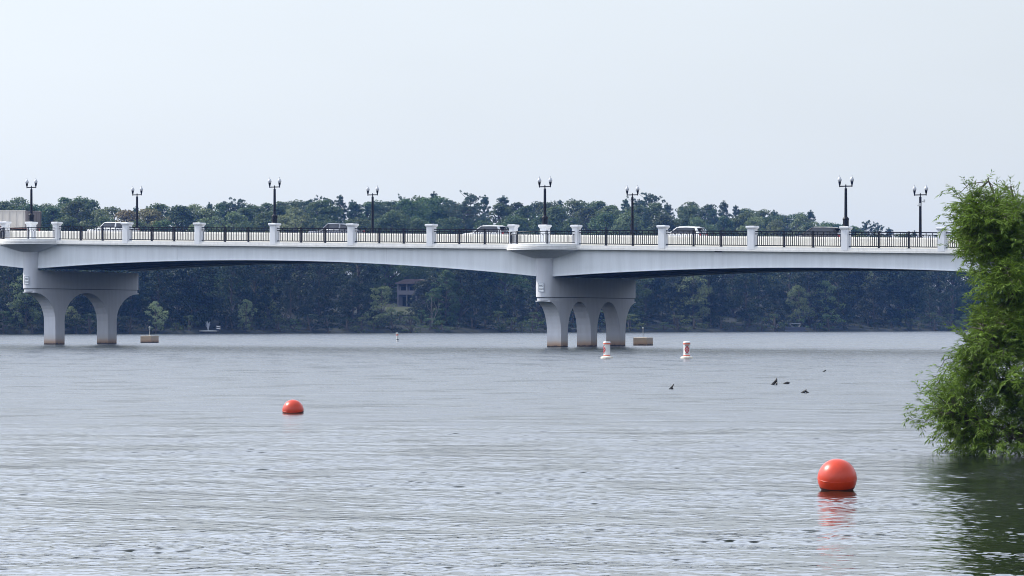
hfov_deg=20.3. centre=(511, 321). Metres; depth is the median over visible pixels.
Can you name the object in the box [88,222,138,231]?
pickup truck
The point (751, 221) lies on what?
deciduous tree
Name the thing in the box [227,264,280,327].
deciduous tree
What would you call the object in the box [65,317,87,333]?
shrub
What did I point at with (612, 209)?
deciduous tree
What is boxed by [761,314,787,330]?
shrub
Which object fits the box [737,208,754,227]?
deciduous tree
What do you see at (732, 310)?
deciduous tree
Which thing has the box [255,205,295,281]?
deciduous tree
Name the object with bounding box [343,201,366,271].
tree
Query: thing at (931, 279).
deciduous tree
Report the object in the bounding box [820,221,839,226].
deciduous tree
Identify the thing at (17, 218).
truck
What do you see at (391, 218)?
deciduous tree
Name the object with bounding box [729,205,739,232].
pine tree
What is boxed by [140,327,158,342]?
mooring block
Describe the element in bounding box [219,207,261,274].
deciduous tree
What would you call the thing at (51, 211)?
deciduous tree
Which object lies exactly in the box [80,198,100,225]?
pine tree
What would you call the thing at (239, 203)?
deciduous tree
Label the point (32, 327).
shrub
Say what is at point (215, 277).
deciduous tree
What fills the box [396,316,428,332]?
shrub
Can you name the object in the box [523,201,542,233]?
deciduous tree
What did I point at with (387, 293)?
deciduous tree
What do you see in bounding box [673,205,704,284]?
deciduous tree
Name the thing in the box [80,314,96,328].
shrub
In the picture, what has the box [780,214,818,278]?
deciduous tree
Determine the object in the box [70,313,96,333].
shrub
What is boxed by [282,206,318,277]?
deciduous tree
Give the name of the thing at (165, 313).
shrub
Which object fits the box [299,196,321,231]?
deciduous tree
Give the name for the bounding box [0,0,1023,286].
sky
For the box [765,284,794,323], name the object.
deciduous tree
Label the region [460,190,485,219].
pine tree
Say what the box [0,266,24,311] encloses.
deciduous tree
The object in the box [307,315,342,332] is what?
shrub
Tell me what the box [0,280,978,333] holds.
bank
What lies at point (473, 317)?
shrub
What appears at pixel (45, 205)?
deciduous tree
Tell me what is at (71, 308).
deciduous tree
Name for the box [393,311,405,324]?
shrub
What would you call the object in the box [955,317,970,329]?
shrub
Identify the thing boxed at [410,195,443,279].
deciduous tree
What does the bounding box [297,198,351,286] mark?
deciduous tree
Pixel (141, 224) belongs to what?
deciduous tree
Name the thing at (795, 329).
pontoon boat
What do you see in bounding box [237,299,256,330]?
deciduous tree
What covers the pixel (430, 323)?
shrub
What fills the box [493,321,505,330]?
shrub
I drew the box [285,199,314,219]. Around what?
deciduous tree
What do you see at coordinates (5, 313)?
shrub
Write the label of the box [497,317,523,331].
shrub
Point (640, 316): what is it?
shrub
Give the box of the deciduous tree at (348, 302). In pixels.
[336,279,372,324]
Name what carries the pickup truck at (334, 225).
on the bridge
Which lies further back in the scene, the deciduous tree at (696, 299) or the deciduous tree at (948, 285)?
the deciduous tree at (948, 285)
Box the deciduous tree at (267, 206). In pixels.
[260,202,272,212]
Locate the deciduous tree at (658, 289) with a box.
[631,277,674,318]
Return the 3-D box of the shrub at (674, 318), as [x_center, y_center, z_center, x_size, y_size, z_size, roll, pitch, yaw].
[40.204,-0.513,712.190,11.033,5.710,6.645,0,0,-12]
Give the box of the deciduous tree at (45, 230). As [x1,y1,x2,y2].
[38,221,52,270]
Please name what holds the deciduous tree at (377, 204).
on the bank
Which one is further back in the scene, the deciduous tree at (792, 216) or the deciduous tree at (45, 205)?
the deciduous tree at (792, 216)
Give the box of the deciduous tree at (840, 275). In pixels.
[817,271,857,324]
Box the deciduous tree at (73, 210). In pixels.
[59,201,98,270]
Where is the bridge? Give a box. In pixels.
[0,222,1021,346]
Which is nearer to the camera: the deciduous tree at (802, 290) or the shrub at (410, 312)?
the shrub at (410, 312)
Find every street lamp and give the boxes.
[25,179,37,221]
[131,186,142,228]
[268,177,280,222]
[366,185,378,232]
[537,176,551,224]
[625,185,638,234]
[838,176,853,225]
[913,185,927,237]
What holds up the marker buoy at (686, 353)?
on the water
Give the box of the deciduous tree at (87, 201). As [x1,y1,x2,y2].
[59,196,104,270]
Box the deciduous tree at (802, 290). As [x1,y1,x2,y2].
[785,285,814,325]
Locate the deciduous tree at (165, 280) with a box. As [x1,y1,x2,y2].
[130,270,180,324]
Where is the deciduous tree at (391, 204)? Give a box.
[364,200,410,279]
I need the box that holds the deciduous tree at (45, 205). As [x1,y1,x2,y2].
[40,203,55,214]
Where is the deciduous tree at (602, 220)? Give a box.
[582,211,629,234]
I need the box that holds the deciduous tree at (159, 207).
[144,203,184,226]
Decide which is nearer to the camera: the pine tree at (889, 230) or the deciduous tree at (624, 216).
the deciduous tree at (624, 216)
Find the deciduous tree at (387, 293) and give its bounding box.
[364,286,396,327]
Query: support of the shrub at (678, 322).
on the bank
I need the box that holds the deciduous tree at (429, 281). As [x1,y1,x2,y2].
[412,277,451,321]
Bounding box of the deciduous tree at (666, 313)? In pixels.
[643,276,695,314]
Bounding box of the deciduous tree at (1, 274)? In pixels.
[0,266,12,296]
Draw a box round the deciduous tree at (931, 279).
[913,271,963,314]
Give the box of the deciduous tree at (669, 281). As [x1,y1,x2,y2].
[656,276,704,323]
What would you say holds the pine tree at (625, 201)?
on the bank
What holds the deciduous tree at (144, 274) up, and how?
on the bank
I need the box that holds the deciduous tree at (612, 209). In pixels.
[588,205,641,234]
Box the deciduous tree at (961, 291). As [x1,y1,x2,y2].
[946,274,987,317]
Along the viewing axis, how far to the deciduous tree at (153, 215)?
716.71 m
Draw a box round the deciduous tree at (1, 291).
[0,288,8,318]
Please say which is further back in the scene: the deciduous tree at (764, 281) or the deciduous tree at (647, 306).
the deciduous tree at (764, 281)
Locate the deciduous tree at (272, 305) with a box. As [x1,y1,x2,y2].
[253,284,281,325]
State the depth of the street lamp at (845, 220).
270.20 m
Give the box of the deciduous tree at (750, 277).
[722,273,771,323]
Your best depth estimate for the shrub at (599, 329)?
684.64 m
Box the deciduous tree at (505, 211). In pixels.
[476,203,519,288]
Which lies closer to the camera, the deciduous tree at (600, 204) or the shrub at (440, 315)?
the shrub at (440, 315)
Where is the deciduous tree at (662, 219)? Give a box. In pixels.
[635,213,680,300]
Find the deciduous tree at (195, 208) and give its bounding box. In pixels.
[174,203,207,231]
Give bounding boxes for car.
[465,225,508,233]
[668,226,706,235]
[793,227,840,236]
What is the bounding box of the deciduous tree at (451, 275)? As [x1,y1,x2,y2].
[425,270,468,325]
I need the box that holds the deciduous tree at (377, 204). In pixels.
[359,200,389,274]
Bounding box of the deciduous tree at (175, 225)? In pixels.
[169,206,195,231]
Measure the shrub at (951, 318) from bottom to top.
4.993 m
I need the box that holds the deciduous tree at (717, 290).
[688,275,726,312]
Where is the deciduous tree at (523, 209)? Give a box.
[512,205,539,234]
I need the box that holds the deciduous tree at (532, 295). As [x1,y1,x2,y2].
[515,275,545,326]
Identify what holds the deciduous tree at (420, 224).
on the bank
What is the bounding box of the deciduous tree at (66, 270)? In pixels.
[49,269,80,314]
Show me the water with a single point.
(422, 455)
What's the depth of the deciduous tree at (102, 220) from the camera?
654.70 m
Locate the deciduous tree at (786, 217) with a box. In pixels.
[771,214,800,281]
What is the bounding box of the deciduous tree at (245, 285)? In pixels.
[223,265,269,317]
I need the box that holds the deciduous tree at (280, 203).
[268,201,300,231]
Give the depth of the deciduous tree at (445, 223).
733.52 m
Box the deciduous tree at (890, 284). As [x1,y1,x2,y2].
[866,271,925,323]
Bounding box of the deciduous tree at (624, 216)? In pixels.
[609,210,653,289]
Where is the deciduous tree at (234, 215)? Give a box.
[212,211,260,295]
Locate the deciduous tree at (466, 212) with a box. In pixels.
[436,202,475,280]
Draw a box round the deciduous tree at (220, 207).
[213,202,245,227]
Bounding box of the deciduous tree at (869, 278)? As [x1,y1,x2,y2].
[837,233,878,301]
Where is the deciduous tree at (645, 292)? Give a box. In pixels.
[601,278,654,326]
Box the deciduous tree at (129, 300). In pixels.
[118,270,150,321]
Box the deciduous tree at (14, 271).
[0,266,41,328]
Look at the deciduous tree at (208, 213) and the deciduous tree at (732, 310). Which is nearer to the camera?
the deciduous tree at (208, 213)
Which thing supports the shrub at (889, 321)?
on the bank
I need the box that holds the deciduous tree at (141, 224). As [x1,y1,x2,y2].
[131,219,155,290]
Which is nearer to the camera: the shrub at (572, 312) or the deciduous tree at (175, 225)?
the shrub at (572, 312)
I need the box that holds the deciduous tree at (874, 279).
[855,271,895,314]
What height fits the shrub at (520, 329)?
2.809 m
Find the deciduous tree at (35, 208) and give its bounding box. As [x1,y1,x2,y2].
[12,203,47,277]
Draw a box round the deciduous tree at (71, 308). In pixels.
[65,306,80,327]
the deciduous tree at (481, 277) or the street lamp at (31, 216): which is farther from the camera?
the deciduous tree at (481, 277)
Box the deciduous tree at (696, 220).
[686,216,722,292]
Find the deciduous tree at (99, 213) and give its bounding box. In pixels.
[79,208,114,270]
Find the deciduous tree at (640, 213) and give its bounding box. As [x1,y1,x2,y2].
[623,204,652,281]
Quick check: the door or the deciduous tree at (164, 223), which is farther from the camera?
the door
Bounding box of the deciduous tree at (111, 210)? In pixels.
[104,206,128,221]
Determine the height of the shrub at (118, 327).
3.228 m
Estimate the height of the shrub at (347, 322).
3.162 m
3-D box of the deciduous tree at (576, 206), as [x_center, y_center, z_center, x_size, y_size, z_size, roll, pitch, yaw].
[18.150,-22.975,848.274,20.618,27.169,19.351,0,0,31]
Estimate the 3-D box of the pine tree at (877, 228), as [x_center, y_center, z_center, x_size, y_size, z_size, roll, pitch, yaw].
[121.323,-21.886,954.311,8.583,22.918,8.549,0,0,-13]
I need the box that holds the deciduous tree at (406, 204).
[388,199,442,286]
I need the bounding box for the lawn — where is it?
[385,307,427,314]
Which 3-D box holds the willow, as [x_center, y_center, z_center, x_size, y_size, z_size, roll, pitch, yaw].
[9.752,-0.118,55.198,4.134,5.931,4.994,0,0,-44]
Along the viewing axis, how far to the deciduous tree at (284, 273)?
646.98 m
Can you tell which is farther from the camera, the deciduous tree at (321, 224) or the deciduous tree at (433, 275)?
the deciduous tree at (321, 224)
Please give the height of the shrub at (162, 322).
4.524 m
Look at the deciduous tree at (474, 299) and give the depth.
666.55 m
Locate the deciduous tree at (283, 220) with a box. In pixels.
[277,214,312,289]
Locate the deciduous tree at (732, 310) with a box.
[706,273,761,316]
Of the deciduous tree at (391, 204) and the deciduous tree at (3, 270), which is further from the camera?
the deciduous tree at (391, 204)
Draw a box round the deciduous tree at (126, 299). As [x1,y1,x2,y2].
[114,270,142,311]
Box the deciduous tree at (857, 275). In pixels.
[821,271,877,315]
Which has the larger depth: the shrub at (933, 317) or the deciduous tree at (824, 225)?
the deciduous tree at (824, 225)
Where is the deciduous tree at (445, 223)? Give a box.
[419,217,465,297]
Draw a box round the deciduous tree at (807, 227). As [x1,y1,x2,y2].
[785,223,817,297]
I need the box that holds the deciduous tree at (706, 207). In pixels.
[700,204,720,227]
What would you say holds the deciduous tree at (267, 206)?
on the bank
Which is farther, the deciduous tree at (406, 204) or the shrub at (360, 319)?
the deciduous tree at (406, 204)
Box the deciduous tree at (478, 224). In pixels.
[465,220,502,297]
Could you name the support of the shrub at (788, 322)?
on the bank
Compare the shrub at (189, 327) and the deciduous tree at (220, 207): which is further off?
the deciduous tree at (220, 207)
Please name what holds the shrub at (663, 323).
on the bank
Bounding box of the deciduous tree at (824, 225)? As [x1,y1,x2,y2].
[813,223,843,284]
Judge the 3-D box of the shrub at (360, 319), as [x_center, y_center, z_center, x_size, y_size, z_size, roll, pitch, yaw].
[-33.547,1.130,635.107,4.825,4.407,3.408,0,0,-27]
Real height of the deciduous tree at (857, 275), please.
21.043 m
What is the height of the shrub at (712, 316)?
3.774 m
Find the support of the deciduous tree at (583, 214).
on the bank
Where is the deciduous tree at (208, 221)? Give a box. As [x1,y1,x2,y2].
[188,217,224,287]
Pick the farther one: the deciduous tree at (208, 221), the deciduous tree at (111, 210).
the deciduous tree at (111, 210)
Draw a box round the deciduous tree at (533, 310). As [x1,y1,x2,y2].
[508,274,542,313]
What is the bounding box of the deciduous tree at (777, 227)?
[757,219,797,291]
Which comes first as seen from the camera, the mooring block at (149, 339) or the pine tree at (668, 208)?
the mooring block at (149, 339)
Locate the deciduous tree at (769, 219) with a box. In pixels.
[758,215,795,290]
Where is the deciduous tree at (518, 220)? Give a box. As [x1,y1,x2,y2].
[492,214,534,300]
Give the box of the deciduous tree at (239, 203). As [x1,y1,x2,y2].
[219,197,252,231]
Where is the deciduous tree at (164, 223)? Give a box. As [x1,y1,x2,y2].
[145,219,200,295]
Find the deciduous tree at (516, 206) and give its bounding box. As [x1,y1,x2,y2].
[498,202,534,232]
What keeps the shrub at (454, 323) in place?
on the bank
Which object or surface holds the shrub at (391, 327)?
on the bank
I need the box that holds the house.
[395,279,434,306]
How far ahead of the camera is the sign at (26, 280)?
316.19 m
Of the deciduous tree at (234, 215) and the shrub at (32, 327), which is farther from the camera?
the deciduous tree at (234, 215)
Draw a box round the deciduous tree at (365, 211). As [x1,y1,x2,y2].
[344,202,381,275]
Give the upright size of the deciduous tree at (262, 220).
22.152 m
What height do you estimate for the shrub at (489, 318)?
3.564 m
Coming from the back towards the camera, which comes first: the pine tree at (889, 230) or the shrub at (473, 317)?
the pine tree at (889, 230)
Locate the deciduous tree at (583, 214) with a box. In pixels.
[571,207,604,234]
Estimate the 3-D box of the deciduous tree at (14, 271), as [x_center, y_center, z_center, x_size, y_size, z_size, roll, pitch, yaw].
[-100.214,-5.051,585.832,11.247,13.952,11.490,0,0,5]
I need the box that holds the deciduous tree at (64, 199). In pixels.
[55,197,72,209]
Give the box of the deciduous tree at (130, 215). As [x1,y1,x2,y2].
[111,209,145,272]
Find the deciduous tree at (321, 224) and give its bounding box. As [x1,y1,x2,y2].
[298,219,356,293]
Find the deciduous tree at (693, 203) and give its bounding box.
[682,201,706,230]
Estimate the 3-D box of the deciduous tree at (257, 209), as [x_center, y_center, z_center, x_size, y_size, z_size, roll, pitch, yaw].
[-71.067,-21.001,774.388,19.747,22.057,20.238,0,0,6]
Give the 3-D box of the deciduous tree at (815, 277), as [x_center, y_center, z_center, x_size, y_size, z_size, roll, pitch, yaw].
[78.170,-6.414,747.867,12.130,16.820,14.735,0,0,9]
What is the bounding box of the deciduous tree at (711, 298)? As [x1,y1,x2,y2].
[681,274,734,325]
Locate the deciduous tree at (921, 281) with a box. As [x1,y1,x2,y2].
[884,271,932,312]
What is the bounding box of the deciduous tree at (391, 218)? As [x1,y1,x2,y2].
[364,209,422,301]
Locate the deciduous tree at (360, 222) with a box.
[324,217,392,296]
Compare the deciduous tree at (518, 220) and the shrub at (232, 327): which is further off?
the deciduous tree at (518, 220)
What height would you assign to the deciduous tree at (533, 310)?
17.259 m
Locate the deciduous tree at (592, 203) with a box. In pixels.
[582,201,606,229]
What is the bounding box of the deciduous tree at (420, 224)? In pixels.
[396,218,435,287]
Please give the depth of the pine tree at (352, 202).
788.73 m
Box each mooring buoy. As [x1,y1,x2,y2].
[282,400,303,413]
[817,459,856,490]
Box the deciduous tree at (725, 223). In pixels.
[708,216,739,299]
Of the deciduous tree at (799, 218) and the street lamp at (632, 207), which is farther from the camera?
the deciduous tree at (799, 218)
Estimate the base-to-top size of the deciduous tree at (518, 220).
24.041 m
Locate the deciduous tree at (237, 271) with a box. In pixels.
[206,265,254,324]
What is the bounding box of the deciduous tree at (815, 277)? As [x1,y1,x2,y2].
[791,271,833,324]
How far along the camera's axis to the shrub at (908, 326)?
760.43 m
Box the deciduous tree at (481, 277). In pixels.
[456,270,503,313]
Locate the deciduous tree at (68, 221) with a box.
[42,215,88,270]
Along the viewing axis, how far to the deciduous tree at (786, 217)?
910.41 m
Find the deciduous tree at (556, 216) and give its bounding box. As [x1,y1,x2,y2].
[540,204,569,233]
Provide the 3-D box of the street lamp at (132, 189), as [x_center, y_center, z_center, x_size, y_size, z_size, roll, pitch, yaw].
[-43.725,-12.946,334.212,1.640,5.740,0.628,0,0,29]
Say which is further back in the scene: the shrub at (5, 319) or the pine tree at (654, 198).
the pine tree at (654, 198)
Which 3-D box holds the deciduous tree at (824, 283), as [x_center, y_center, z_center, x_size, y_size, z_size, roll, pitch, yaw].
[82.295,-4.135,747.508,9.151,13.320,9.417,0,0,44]
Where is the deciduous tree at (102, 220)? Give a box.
[95,217,115,228]
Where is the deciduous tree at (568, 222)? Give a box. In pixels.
[560,217,581,277]
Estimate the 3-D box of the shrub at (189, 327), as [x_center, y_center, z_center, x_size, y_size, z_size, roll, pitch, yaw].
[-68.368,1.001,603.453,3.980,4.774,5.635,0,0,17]
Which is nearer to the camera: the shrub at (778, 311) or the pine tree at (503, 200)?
the shrub at (778, 311)
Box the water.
[0,331,1023,575]
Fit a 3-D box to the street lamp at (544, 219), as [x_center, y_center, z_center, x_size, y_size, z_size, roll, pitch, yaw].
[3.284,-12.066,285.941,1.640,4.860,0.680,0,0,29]
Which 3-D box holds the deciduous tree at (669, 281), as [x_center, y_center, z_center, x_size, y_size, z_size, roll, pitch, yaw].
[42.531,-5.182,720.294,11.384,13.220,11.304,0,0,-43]
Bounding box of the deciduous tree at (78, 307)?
[69,294,92,325]
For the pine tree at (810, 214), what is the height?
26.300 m
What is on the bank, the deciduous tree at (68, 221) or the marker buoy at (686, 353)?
the deciduous tree at (68, 221)
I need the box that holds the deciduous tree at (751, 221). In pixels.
[734,216,777,297]
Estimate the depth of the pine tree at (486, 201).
839.03 m
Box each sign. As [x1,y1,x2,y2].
[24,276,28,284]
[538,283,543,291]
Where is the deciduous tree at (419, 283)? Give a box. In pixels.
[406,280,430,317]
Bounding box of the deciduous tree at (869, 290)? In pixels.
[854,282,890,326]
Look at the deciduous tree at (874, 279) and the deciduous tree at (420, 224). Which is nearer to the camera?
the deciduous tree at (420, 224)
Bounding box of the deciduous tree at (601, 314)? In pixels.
[598,278,604,322]
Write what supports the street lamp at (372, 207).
on the bridge
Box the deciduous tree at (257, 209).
[232,203,267,226]
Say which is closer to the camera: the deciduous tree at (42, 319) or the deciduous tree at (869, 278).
the deciduous tree at (42, 319)
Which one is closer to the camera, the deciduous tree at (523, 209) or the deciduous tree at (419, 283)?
the deciduous tree at (419, 283)
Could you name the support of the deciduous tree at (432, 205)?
on the bank
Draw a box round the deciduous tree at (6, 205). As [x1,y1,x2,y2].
[0,200,22,209]
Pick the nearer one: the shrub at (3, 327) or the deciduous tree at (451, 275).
the shrub at (3, 327)
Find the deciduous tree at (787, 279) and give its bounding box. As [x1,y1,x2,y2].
[765,272,811,312]
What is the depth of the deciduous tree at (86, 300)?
613.30 m
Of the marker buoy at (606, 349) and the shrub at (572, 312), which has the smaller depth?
the marker buoy at (606, 349)
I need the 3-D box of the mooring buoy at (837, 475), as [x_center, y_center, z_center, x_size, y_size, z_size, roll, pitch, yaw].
[4.944,2.386,43.580,0.599,0.594,0.599,-7,11,-30]
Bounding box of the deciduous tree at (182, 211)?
[165,205,210,231]
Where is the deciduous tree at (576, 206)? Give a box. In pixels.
[563,198,589,234]
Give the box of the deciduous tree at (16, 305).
[6,273,41,328]
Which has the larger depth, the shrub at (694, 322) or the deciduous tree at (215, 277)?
the shrub at (694, 322)
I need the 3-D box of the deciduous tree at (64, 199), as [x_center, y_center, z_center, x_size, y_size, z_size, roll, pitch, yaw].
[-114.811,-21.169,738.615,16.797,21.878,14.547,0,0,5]
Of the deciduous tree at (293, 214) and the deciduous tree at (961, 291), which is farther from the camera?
the deciduous tree at (961, 291)
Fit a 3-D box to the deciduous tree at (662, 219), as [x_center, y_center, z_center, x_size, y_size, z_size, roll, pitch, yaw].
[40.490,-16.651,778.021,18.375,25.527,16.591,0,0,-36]
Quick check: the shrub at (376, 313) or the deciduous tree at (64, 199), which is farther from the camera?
the deciduous tree at (64, 199)
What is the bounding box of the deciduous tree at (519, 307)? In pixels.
[502,286,528,324]
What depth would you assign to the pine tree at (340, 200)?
781.37 m
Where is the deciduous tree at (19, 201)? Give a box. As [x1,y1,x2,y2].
[9,196,41,209]
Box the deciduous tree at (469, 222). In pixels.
[439,198,488,281]
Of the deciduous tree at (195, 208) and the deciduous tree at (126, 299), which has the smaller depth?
the deciduous tree at (126, 299)
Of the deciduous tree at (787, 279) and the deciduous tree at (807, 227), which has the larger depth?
the deciduous tree at (807, 227)
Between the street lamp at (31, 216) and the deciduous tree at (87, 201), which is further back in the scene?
the deciduous tree at (87, 201)
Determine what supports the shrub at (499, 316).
on the bank
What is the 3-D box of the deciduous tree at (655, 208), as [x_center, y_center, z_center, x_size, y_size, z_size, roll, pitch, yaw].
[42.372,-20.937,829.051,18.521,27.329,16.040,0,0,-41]
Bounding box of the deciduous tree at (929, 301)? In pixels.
[915,286,941,322]
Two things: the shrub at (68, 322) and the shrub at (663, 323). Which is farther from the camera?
the shrub at (663, 323)
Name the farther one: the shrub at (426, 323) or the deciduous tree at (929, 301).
the deciduous tree at (929, 301)
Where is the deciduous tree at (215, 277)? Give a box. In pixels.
[170,266,244,315]
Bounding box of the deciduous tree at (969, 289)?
[947,272,1001,321]
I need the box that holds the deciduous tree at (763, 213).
[750,209,772,285]
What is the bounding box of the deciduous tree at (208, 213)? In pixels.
[189,208,230,270]
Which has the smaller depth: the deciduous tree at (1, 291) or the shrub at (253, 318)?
the deciduous tree at (1, 291)
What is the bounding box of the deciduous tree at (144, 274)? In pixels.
[122,270,185,317]
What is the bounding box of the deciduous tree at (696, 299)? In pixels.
[669,275,712,324]
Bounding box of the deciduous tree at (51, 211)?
[39,206,80,230]
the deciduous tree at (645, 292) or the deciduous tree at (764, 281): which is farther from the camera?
the deciduous tree at (764, 281)
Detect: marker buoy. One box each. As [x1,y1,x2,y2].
[601,342,612,357]
[681,341,692,358]
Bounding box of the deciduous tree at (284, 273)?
[250,264,297,318]
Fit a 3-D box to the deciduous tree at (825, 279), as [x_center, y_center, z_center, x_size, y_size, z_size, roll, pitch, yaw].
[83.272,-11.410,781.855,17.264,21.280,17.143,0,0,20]
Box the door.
[403,297,413,305]
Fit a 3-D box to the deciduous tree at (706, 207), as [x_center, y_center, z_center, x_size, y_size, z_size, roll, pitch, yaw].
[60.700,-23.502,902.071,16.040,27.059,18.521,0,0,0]
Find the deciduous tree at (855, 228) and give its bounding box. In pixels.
[850,226,865,286]
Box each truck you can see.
[0,210,40,230]
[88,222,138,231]
[309,223,364,232]
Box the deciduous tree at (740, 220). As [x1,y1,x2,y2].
[724,211,765,289]
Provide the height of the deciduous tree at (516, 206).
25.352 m
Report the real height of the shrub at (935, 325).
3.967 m
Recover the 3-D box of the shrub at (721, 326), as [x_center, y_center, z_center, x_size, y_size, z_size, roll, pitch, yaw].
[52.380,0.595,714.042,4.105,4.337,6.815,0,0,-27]
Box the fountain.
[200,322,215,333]
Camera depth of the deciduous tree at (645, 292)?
701.48 m
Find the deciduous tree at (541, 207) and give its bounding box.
[528,200,570,232]
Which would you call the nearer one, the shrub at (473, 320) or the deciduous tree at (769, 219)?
the shrub at (473, 320)
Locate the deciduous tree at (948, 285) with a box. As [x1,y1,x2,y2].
[932,272,970,321]
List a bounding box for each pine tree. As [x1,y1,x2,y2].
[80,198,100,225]
[204,202,216,231]
[316,195,339,216]
[333,194,348,223]
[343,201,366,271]
[346,200,358,272]
[365,204,417,284]
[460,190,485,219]
[478,195,491,222]
[496,195,509,220]
[618,199,630,225]
[627,196,651,227]
[638,192,665,219]
[663,202,675,231]
[704,208,718,235]
[714,201,730,235]
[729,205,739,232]
[806,210,819,226]
[859,220,878,236]
[873,221,883,235]
[885,227,893,236]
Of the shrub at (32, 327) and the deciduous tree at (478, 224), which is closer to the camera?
the shrub at (32, 327)
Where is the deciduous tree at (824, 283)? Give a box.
[807,280,845,325]
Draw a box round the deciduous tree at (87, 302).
[76,270,123,323]
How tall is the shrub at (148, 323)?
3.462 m
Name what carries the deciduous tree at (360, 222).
on the bank
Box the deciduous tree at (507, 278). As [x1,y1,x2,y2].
[472,271,531,316]
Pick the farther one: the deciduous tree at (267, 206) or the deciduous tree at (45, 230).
the deciduous tree at (267, 206)
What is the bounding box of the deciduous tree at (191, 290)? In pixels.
[160,266,227,326]
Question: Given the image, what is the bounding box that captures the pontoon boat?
[785,323,806,331]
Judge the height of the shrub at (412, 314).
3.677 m
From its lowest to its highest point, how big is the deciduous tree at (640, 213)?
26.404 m
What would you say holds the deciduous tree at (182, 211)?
on the bank
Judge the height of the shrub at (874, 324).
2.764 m
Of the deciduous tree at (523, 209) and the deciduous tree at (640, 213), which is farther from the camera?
the deciduous tree at (640, 213)
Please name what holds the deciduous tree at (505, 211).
on the bank
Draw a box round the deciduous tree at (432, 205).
[412,196,451,279]
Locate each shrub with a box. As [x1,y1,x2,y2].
[0,311,13,329]
[0,314,18,327]
[0,321,12,333]
[17,322,43,332]
[40,314,77,328]
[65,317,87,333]
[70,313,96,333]
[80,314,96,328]
[117,317,128,330]
[119,316,146,333]
[140,309,187,324]
[141,317,154,330]
[153,313,172,330]
[178,315,198,330]
[212,319,247,330]
[224,310,274,326]
[266,319,290,332]
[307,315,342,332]
[335,318,359,329]
[338,316,354,326]
[350,317,372,332]
[363,310,386,327]
[379,317,402,332]
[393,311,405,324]
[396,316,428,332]
[403,313,419,325]
[405,308,420,319]
[414,311,444,325]
[417,318,441,328]
[428,309,454,324]
[428,320,453,330]
[437,315,450,324]
[450,322,471,329]
[456,314,487,328]
[461,314,492,327]
[465,317,505,329]
[486,311,510,326]
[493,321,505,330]
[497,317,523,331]
[515,322,529,331]
[521,312,544,327]
[522,319,543,331]
[568,310,575,326]
[568,316,575,330]
[597,323,605,331]
[626,313,656,326]
[626,314,645,329]
[650,308,696,325]
[655,322,673,329]
[660,315,691,331]
[680,316,707,328]
[701,315,719,327]
[712,315,730,329]
[729,322,741,330]
[752,309,796,327]
[754,317,771,331]
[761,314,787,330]
[779,320,802,329]
[793,319,808,327]
[810,315,845,330]
[829,316,853,324]
[837,319,855,328]
[869,322,880,328]
[884,320,896,328]
[897,318,925,330]
[920,312,940,325]
[921,318,947,330]
[935,314,965,330]
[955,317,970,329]
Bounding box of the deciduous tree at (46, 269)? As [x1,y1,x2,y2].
[11,268,62,316]
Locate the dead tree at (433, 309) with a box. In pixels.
[427,296,439,322]
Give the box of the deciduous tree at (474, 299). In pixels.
[424,268,491,325]
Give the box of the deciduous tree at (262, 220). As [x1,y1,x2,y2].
[250,212,281,290]
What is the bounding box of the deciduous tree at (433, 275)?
[427,267,470,310]
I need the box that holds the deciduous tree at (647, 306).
[631,287,659,324]
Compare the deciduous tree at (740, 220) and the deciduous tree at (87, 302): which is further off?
the deciduous tree at (740, 220)
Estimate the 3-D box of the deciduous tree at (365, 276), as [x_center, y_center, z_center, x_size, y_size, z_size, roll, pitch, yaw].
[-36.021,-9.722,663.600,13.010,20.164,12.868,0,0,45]
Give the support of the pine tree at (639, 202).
on the bank
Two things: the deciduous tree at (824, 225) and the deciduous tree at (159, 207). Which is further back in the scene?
the deciduous tree at (824, 225)
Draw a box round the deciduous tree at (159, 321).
[144,301,168,333]
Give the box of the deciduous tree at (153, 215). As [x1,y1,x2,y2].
[135,208,170,231]
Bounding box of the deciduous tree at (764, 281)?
[735,272,785,315]
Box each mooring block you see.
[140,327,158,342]
[633,327,652,344]
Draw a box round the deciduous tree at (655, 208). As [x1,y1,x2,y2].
[640,202,677,281]
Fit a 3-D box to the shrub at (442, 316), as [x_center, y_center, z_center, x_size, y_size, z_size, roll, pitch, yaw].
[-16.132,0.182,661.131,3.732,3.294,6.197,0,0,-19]
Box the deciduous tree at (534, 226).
[528,215,563,289]
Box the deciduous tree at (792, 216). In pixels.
[785,212,808,279]
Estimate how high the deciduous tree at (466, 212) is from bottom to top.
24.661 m
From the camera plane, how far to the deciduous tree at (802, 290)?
740.75 m
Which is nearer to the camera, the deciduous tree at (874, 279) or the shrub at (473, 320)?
the shrub at (473, 320)
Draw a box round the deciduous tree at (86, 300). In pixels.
[73,270,107,316]
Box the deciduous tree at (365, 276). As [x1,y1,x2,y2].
[331,264,386,318]
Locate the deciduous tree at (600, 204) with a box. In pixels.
[587,201,623,231]
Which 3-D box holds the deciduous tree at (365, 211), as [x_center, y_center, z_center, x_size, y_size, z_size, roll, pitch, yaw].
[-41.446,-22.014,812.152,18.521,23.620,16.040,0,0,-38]
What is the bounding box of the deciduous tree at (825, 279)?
[788,271,845,312]
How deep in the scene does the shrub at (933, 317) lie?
781.07 m
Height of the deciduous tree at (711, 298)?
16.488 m
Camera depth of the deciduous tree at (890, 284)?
775.92 m
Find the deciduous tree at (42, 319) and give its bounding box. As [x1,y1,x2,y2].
[28,299,77,325]
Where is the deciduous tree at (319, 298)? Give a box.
[297,264,343,324]
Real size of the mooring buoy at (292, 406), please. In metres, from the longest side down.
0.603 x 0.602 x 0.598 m
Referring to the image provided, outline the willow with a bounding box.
[900,169,1023,458]

